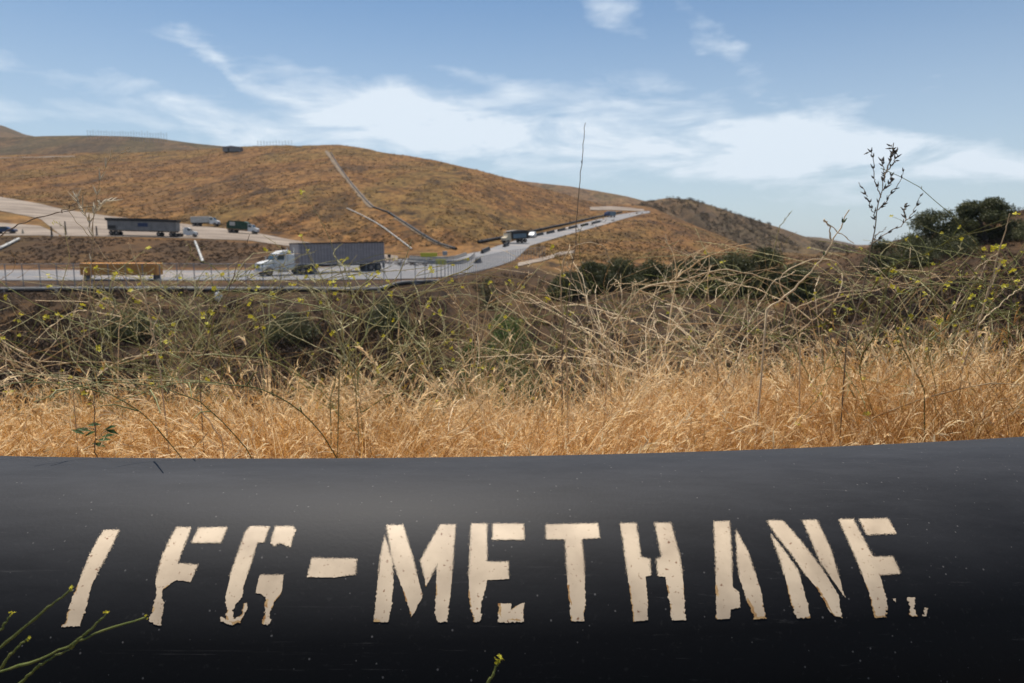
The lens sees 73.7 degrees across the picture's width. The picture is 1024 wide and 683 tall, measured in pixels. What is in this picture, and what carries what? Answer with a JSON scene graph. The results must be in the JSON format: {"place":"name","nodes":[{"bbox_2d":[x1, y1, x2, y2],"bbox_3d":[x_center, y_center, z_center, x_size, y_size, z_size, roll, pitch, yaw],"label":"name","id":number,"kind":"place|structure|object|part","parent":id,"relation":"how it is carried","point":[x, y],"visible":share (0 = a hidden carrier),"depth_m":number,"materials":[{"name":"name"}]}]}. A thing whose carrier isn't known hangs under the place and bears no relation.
{"place":"outdoors","nodes":[
{"label":"outdoors","id":0,"kind":"place"},
{"bbox_2d":[0,125,33,137],"bbox_3d":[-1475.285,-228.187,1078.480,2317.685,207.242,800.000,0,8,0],"label":"hill","id":1,"kind":"structure","parent":0,"point":[5,132],"depth_m":915.07,"materials":[{"name":"brown soil"}]},
{"bbox_2d":[0,156,74,157],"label":"dirt track","id":2,"kind":"structure","parent":0,"point":[38,157],"depth_m":513.35,"materials":[{"name":"beige soil"}]},
{"bbox_2d":[0,136,243,154],"bbox_3d":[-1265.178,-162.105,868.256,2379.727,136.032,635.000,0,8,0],"label":"hill","id":3,"kind":"structure","parent":0,"point":[46,145],"depth_m":619.06,"materials":[{"name":"brown soil"}]},
{"bbox_2d":[87,130,166,142],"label":"litter fence","id":4,"kind":"object","parent":3,"relation":"on","point":[128,135],"visible":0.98,"depth_m":634.16,"materials":[{"name":"metal"}]},
{"bbox_2d":[1,366,601,436],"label":"slope grass","id":5,"kind":"structure","parent":0,"point":[285,417],"depth_m":3.36,"materials":[{"name":"beige plant"}]},
{"bbox_2d":[0,211,649,279],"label":"road","id":6,"kind":"structure","parent":0,"point":[514,245],"depth_m":98.36,"materials":[{"name":"grey asphalt"}]},
{"bbox_2d":[79,263,162,278],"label":"ochre open-top trailer","id":7,"kind":"object","parent":6,"relation":"on","point":[131,266],"visible":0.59,"depth_m":79.85,"materials":[{"name":"paint"}]},
{"bbox_2d":[254,242,384,275],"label":"semi truck","id":8,"kind":"object","parent":6,"relation":"on","point":[323,253],"visible":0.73,"depth_m":92.42,"materials":[{"name":"white paint"}]},
{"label":"door","id":9,"kind":"part","parent":8,"relation":"part of","materials":[{"name":"white paint"}]},
{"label":"side window","id":10,"kind":"part","parent":8,"relation":"part of","materials":[{"name":"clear glass"}]},
{"bbox_2d":[409,252,466,259],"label":"concrete barrier","id":11,"kind":"object","parent":6,"relation":"on","point":[446,258],"visible":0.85,"depth_m":138.57,"materials":[{"name":"grey concrete"}]},
{"bbox_2d":[408,252,474,263],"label":"concrete barrier","id":12,"kind":"object","parent":6,"relation":"on","point":[462,261],"visible":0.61,"depth_m":124.78,"materials":[{"name":"grey concrete"}]},
{"bbox_2d":[501,230,528,242],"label":"truck","id":13,"kind":"object","parent":6,"relation":"on","point":[521,236],"visible":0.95,"depth_m":196.64,"materials":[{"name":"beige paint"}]},
{"bbox_2d":[528,232,536,237],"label":"parked car","id":14,"kind":"object","parent":6,"relation":"on","point":[533,234],"visible":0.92,"depth_m":220.50,"materials":[{"name":"white paint"}]},
{"bbox_2d":[604,211,615,216],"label":"blue truck","id":15,"kind":"object","parent":6,"relation":"on","point":[610,213],"visible":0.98,"depth_m":347.51,"materials":[{"name":"paint"}]},
{"bbox_2d":[325,151,372,206],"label":"dirt track","id":16,"kind":"structure","parent":0,"point":[333,161],"depth_m":312.63,"materials":[{"name":"beige soil"}]},
{"bbox_2d":[393,217,448,247],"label":"dirt track","id":17,"kind":"structure","parent":0,"point":[415,231],"depth_m":202.07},
{"bbox_2d":[480,246,490,252],"bbox_3d":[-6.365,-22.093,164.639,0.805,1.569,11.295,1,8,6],"label":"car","id":18,"kind":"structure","parent":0,"point":[486,249],"depth_m":163.37,"materials":[{"name":"metal"}]},
{"bbox_2d":[0,144,1023,431],"bbox_3d":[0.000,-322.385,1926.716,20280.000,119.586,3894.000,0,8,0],"label":"terrain","id":19,"kind":"structure","parent":0,"point":[424,211],"depth_m":200.59,"materials":[{"name":"brown plant"}]},
{"bbox_2d":[0,237,19,249],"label":"drain pipe","id":20,"kind":"object","parent":19,"relation":"on","point":[10,242],"visible":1,"depth_m":143.15,"materials":[{"name":"white plastic"}]},
{"bbox_2d":[0,223,58,235],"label":"dirt yard","id":21,"kind":"structure","parent":19,"relation":"on","point":[35,230],"depth_m":176.30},
{"bbox_2d":[0,227,17,232],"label":"parked car","id":22,"kind":"object","parent":21,"relation":"on","point":[3,229],"visible":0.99,"depth_m":168.68,"materials":[{"name":"blue paint"}]},
{"bbox_2d":[97,306,168,342],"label":"shrub","id":23,"kind":"object","parent":19,"relation":"on","point":[128,333],"visible":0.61,"depth_m":55.73,"materials":[{"name":"green plant"}]},
{"bbox_2d":[0,197,397,260],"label":"dirt yard","id":24,"kind":"structure","parent":19,"relation":"on","point":[32,209],"depth_m":196.53,"materials":[{"name":"beige soil"}]},
{"bbox_2d":[104,218,180,235],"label":"open trailer","id":25,"kind":"object","parent":24,"relation":"on","point":[118,226],"visible":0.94,"depth_m":167.99,"materials":[{"name":"metal"}]},
{"bbox_2d":[175,226,198,236],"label":"truck cab","id":26,"kind":"object","parent":24,"relation":"on","point":[187,231],"visible":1,"depth_m":169.69,"materials":[{"name":"white paint"}]},
{"bbox_2d":[190,216,220,225],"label":"box truck","id":27,"kind":"object","parent":24,"relation":"on","point":[197,221],"visible":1,"depth_m":217.62,"materials":[{"name":"white paint"}]},
{"bbox_2d":[226,221,259,233],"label":"refuse truck","id":28,"kind":"object","parent":24,"relation":"on","point":[233,226],"visible":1,"depth_m":193.20,"materials":[{"name":"green paint"}]},
{"bbox_2d":[194,240,203,262],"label":"drain pipe","id":29,"kind":"object","parent":19,"relation":"on","point":[199,252],"visible":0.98,"depth_m":131.43,"materials":[{"name":"white plastic"}]},
{"bbox_2d":[0,236,429,265],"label":"bank scrub","id":30,"kind":"object","parent":19,"relation":"on","point":[128,252],"visible":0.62,"depth_m":132.60,"materials":[{"name":"plant"}]},
{"bbox_2d":[0,279,439,292],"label":"black pipeline","id":31,"kind":"object","parent":19,"relation":"on","point":[206,289],"visible":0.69,"depth_m":69.38,"materials":[{"name":"metal"}]},
{"bbox_2d":[222,146,242,151],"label":"hilltop shed","id":32,"kind":"structure","parent":19,"relation":"on","point":[232,149],"depth_m":468.14,"materials":[{"name":"grey paint"}]},
{"bbox_2d":[0,246,544,287],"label":"chain link fence","id":33,"kind":"object","parent":19,"relation":"on","point":[431,262],"visible":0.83,"depth_m":70.84,"materials":[{"name":"metal"}]},
{"bbox_2d":[259,310,323,346],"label":"shrub","id":34,"kind":"object","parent":19,"relation":"on","point":[278,336],"visible":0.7,"depth_m":54.75,"materials":[{"name":"green plant"}]},
{"bbox_2d":[331,153,386,211],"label":"drain pipe","id":35,"kind":"object","parent":19,"relation":"on","point":[356,189],"visible":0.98,"depth_m":275.20,"materials":[{"name":"metal"}]},
{"bbox_2d":[347,208,411,248],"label":"drain pipe","id":36,"kind":"object","parent":19,"relation":"on","point":[383,227],"visible":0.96,"depth_m":206.14,"materials":[{"name":"grey metal"}]},
{"bbox_2d":[360,296,412,332],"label":"shrub","id":37,"kind":"object","parent":19,"relation":"on","point":[382,311],"visible":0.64,"depth_m":57.68,"materials":[{"name":"green plant"}]},
{"bbox_2d":[387,211,456,249],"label":"drain pipe","id":38,"kind":"object","parent":19,"relation":"on","point":[423,234],"visible":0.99,"depth_m":193.44,"materials":[{"name":"metal"}]},
{"bbox_2d":[420,253,436,259],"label":"road sign","id":39,"kind":"object","parent":19,"relation":"on","point":[426,255],"visible":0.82,"depth_m":125.56,"materials":[{"name":"metal"}]},
{"bbox_2d":[0,145,859,269],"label":"hill scrub","id":40,"kind":"object","parent":19,"relation":"on","point":[739,230],"visible":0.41,"depth_m":504.50,"materials":[{"name":"plant"}]},
{"bbox_2d":[454,343,488,401],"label":"shrub","id":41,"kind":"object","parent":19,"relation":"on","point":[466,350],"visible":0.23,"depth_m":44.48,"materials":[{"name":"green plant"}]},
{"bbox_2d":[474,276,502,308],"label":"shrub","id":42,"kind":"object","parent":19,"relation":"on","point":[487,293],"visible":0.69,"depth_m":77.88,"materials":[{"name":"green plant"}]},
{"bbox_2d":[0,206,1023,440],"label":"dry scrub","id":43,"kind":"object","parent":19,"relation":"on","point":[361,335],"visible":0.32,"depth_m":53.47,"materials":[{"name":"plant"}]},
{"bbox_2d":[478,308,545,408],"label":"shrub","id":44,"kind":"object","parent":19,"relation":"on","point":[500,335],"visible":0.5,"depth_m":46.27,"materials":[{"name":"green plant"}]},
{"bbox_2d":[477,211,622,242],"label":"gas line","id":45,"kind":"object","parent":19,"relation":"on","point":[494,238],"visible":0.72,"depth_m":257.83,"materials":[{"name":"metal"}]},
{"bbox_2d":[545,270,592,300],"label":"shrub","id":46,"kind":"object","parent":19,"relation":"on","point":[554,282],"visible":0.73,"depth_m":86.59,"materials":[{"name":"green plant"}]},
{"bbox_2d":[571,259,622,292],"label":"shrub","id":47,"kind":"object","parent":19,"relation":"on","point":[593,267],"visible":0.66,"depth_m":90.35,"materials":[{"name":"green plant"}]},
{"bbox_2d":[600,256,649,287],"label":"shrub","id":48,"kind":"object","parent":19,"relation":"on","point":[630,268],"visible":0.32,"depth_m":93.08,"materials":[{"name":"green plant"}]},
{"bbox_2d":[619,258,670,291],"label":"shrub","id":49,"kind":"object","parent":19,"relation":"on","point":[651,270],"visible":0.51,"depth_m":90.50,"materials":[{"name":"green plant"}]},
{"bbox_2d":[654,260,694,293],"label":"shrub","id":50,"kind":"object","parent":19,"relation":"on","point":[671,268],"visible":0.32,"depth_m":88.50,"materials":[{"name":"green plant"}]},
{"bbox_2d":[678,254,724,296],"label":"shrub","id":51,"kind":"object","parent":19,"relation":"on","point":[710,260],"visible":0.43,"depth_m":82.63,"materials":[{"name":"green plant"}]},
{"bbox_2d":[694,249,766,298],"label":"shrub","id":52,"kind":"object","parent":19,"relation":"on","point":[738,260],"visible":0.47,"depth_m":80.32,"materials":[{"name":"green plant"}]},
{"bbox_2d":[738,245,794,299],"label":"shrub","id":53,"kind":"object","parent":19,"relation":"on","point":[761,263],"visible":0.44,"depth_m":78.44,"materials":[{"name":"green plant"}]},
{"bbox_2d":[766,262,828,301],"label":"shrub","id":54,"kind":"object","parent":19,"relation":"on","point":[800,293],"visible":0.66,"depth_m":74.86,"materials":[{"name":"green plant"}]},
{"bbox_2d":[858,238,898,276],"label":"shrub","id":55,"kind":"object","parent":19,"relation":"on","point":[879,245],"visible":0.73,"depth_m":73.06,"materials":[{"name":"green plant"}]},
{"bbox_2d":[885,231,942,267],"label":"shrub","id":56,"kind":"object","parent":19,"relation":"on","point":[907,253],"visible":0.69,"depth_m":74.83,"materials":[{"name":"green plant"}]},
{"bbox_2d":[895,207,961,253],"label":"oak tree","id":57,"kind":"object","parent":19,"relation":"on","point":[931,221],"visible":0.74,"depth_m":81.30,"materials":[{"name":"green plant"}]},
{"bbox_2d":[934,225,964,248],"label":"shrub","id":58,"kind":"object","parent":19,"relation":"on","point":[950,235],"visible":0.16,"depth_m":81.51,"materials":[{"name":"green plant"}]},
{"bbox_2d":[926,230,983,257],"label":"shrub","id":59,"kind":"object","parent":19,"relation":"on","point":[967,241],"visible":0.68,"depth_m":76.58,"materials":[{"name":"green plant"}]},
{"bbox_2d":[946,196,1023,241],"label":"oak tree","id":60,"kind":"object","parent":19,"relation":"on","point":[988,211],"visible":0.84,"depth_m":81.76,"materials":[{"name":"green plant"}]},
{"bbox_2d":[1004,222,1023,240],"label":"shrub","id":61,"kind":"object","parent":19,"relation":"on","point":[1019,235],"visible":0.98,"depth_m":78.66,"materials":[{"name":"green plant"}]},
{"bbox_2d":[0,272,1023,457],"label":"dry grass","id":62,"kind":"structure","parent":0,"point":[279,435],"depth_m":1.93,"materials":[{"name":"beige plant"}]},
{"bbox_2d":[0,0,1023,244],"label":"sky","id":63,"kind":"structure","parent":0,"point":[765,111],"materials":[{"name":"blue"}]},
{"bbox_2d":[518,250,574,265],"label":"gravel path","id":64,"kind":"structure","parent":0,"point":[535,260],"depth_m":146.51,"materials":[{"name":"beige gravel"}]},
{"bbox_2d":[522,181,644,204],"bbox_3d":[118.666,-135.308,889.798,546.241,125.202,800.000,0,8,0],"label":"hill","id":65,"kind":"structure","parent":0,"point":[597,196],"depth_m":655.95,"materials":[{"name":"brown soil"}]},
{"bbox_2d":[590,206,643,210],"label":"road","id":66,"kind":"structure","parent":0,"point":[612,208],"depth_m":421.40,"materials":[{"name":"grey asphalt"}]},
{"bbox_2d":[636,198,858,253],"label":"hill","id":67,"kind":"structure","parent":0,"point":[690,216],"depth_m":522.98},
{"bbox_2d":[808,236,854,244],"bbox_3d":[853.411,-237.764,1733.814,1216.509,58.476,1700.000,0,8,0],"label":"hill","id":68,"kind":"structure","parent":0,"point":[829,240],"depth_m":1435.63,"materials":[{"name":"beige soil"}]},
{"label":"ground","id":69,"kind":"structure","parent":0,"visible":0},
{"bbox_2d":[0,585,72,669],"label":"mustard sprig","id":70,"kind":"object","parent":69,"relation":"on","point":[21,629],"visible":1,"depth_m":0.54,"materials":[{"name":"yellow plant"}]},
{"bbox_2d":[0,193,92,236],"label":"dry weed","id":71,"kind":"object","parent":69,"relation":"on","point":[46,215],"visible":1,"depth_m":1.55,"materials":[{"name":"brown plant"}]},
{"bbox_2d":[0,611,147,682],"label":"mustard sprig","id":72,"kind":"object","parent":69,"relation":"on","point":[71,646],"visible":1,"depth_m":0.56,"materials":[{"name":"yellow plant"}]},
{"bbox_2d":[1,377,181,457],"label":"nodding stem","id":73,"kind":"object","parent":69,"relation":"on","point":[26,381],"visible":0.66,"depth_m":1.06,"materials":[{"name":"plant"}]},
{"bbox_2d":[72,376,117,456],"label":"leafy weed","id":74,"kind":"object","parent":69,"relation":"on","point":[80,430],"visible":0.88,"depth_m":1.49,"materials":[{"name":"green plant"}]},
{"bbox_2d":[68,147,129,456],"bbox_3d":[-0.954,0.111,1.646,0.232,1.111,0.087,2,8,11],"label":"wild oat","id":75,"kind":"object","parent":69,"relation":"on","point":[76,196],"visible":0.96,"depth_m":1.58,"materials":[{"name":"brown plant"}]},
{"bbox_2d":[54,194,169,455],"bbox_3d":[-0.997,0.145,1.738,0.237,1.018,0.082,0,8,0],"label":"dry weed","id":76,"kind":"object","parent":69,"relation":"on","point":[150,324],"visible":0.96,"depth_m":1.70,"materials":[{"name":"brown plant"}]},
{"bbox_2d":[33,373,251,457],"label":"nodding stem","id":77,"kind":"object","parent":69,"relation":"on","point":[59,390],"visible":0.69,"depth_m":1.01,"materials":[{"name":"plant"}]},
{"bbox_2d":[178,333,224,457],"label":"dry weed","id":78,"kind":"object","parent":69,"relation":"on","point":[183,388],"visible":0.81,"depth_m":1.63,"materials":[{"name":"brown plant"}]},
{"bbox_2d":[115,371,336,457],"bbox_3d":[-0.359,0.381,1.162,0.093,0.718,0.546,4,9,25],"label":"nodding stem","id":79,"kind":"object","parent":69,"relation":"on","point":[151,392],"visible":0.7,"depth_m":1.01,"materials":[{"name":"plant"}]},
{"bbox_2d":[178,234,295,456],"bbox_3d":[-0.728,0.179,1.838,0.342,0.922,0.057,1,8,7],"label":"dry weed","id":80,"kind":"object","parent":69,"relation":"on","point":[213,321],"visible":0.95,"depth_m":1.81,"materials":[{"name":"brown plant"}]},
{"bbox_2d":[299,189,359,455],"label":"mustard plant","id":81,"kind":"object","parent":69,"relation":"on","point":[301,191],"visible":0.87,"depth_m":1.81,"materials":[{"name":"yellow plant"}]},
{"bbox_2d":[297,240,411,453],"bbox_3d":[-0.422,0.177,1.894,0.321,0.910,0.082,0,8,0],"label":"mustard plant","id":82,"kind":"object","parent":69,"relation":"on","point":[330,283],"visible":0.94,"depth_m":1.85,"materials":[{"name":"yellow plant"}]},
{"bbox_2d":[0,220,750,453],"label":"mustard tangle","id":83,"kind":"object","parent":69,"relation":"on","point":[207,331],"visible":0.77,"depth_m":2.57,"materials":[{"name":"yellow plant"}]},
{"bbox_2d":[337,270,452,457],"bbox_3d":[-0.332,0.226,1.838,0.360,0.830,0.042,0,8,2],"label":"mustard plant","id":84,"kind":"object","parent":69,"relation":"on","point":[449,282],"visible":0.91,"depth_m":1.81,"materials":[{"name":"yellow plant"}]},
{"bbox_2d":[487,654,502,682],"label":"mustard sprig","id":85,"kind":"object","parent":69,"relation":"on","point":[493,673],"visible":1,"depth_m":0.54,"materials":[{"name":"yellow plant"}]},
{"bbox_2d":[0,235,1023,455],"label":"dry stalk tangle","id":86,"kind":"object","parent":69,"relation":"on","point":[670,325],"visible":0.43,"depth_m":2.64,"materials":[{"name":"beige plant"}]},
{"bbox_2d":[0,437,1023,682],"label":"gas pipe","id":87,"kind":"object","parent":69,"relation":"on","point":[884,563],"visible":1,"depth_m":0.73,"materials":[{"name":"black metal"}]},
{"bbox_2d":[561,123,585,453],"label":"tall grass stalk","id":88,"kind":"object","parent":69,"relation":"on","point":[570,286],"depth_m":1.89,"materials":[{"name":"brown plant"}]},
{"bbox_2d":[559,242,613,452],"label":"dry weed","id":89,"kind":"object","parent":69,"relation":"on","point":[565,322],"visible":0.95,"depth_m":1.90,"materials":[{"name":"beige plant"}]},
{"bbox_2d":[374,211,1021,423],"bbox_3d":[0.922,0.006,3.022,3.004,1.120,1.532,-1,8,-10],"label":"mustard tangle","id":90,"kind":"object","parent":69,"relation":"on","point":[702,302],"visible":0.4,"depth_m":2.96,"materials":[{"name":"yellow plant"}]},
{"bbox_2d":[602,249,814,444],"bbox_3d":[0.547,0.174,2.009,0.616,0.884,0.072,1,8,4],"label":"dry weed","id":91,"kind":"object","parent":69,"relation":"on","point":[619,315],"visible":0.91,"depth_m":1.94,"materials":[{"name":"beige plant"}]},
{"bbox_2d":[754,210,853,449],"bbox_3d":[0.743,0.158,1.771,0.251,0.982,0.047,0,8,0],"label":"dry weed","id":92,"kind":"object","parent":69,"relation":"on","point":[796,286],"visible":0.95,"depth_m":1.75,"materials":[{"name":"brown plant"}]},
{"bbox_2d":[779,259,879,438],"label":"dry weed","id":93,"kind":"object","parent":69,"relation":"on","point":[803,305],"visible":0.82,"depth_m":1.85,"materials":[{"name":"beige plant"}]},
{"bbox_2d":[645,168,1023,439],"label":"mustard tangle","id":94,"kind":"object","parent":69,"relation":"on","point":[961,238],"visible":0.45,"depth_m":2.06,"materials":[{"name":"yellow plant"}]},
{"bbox_2d":[839,143,922,440],"bbox_3d":[0.915,0.087,1.730,0.176,1.134,0.089,0,8,0],"label":"seedy weed","id":95,"kind":"object","parent":69,"relation":"on","point":[893,151],"visible":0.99,"depth_m":1.67,"materials":[{"name":"brown plant"}]},
{"bbox_2d":[819,281,1023,441],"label":"mustard plant","id":96,"kind":"object","parent":69,"relation":"on","point":[940,321],"visible":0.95,"depth_m":1.60,"materials":[{"name":"yellow plant"}]},
{"bbox_2d":[956,213,1022,424],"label":"mustard plant","id":97,"kind":"object","parent":69,"relation":"on","point":[997,271],"visible":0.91,"depth_m":1.69,"materials":[{"name":"yellow plant"}]}
]}

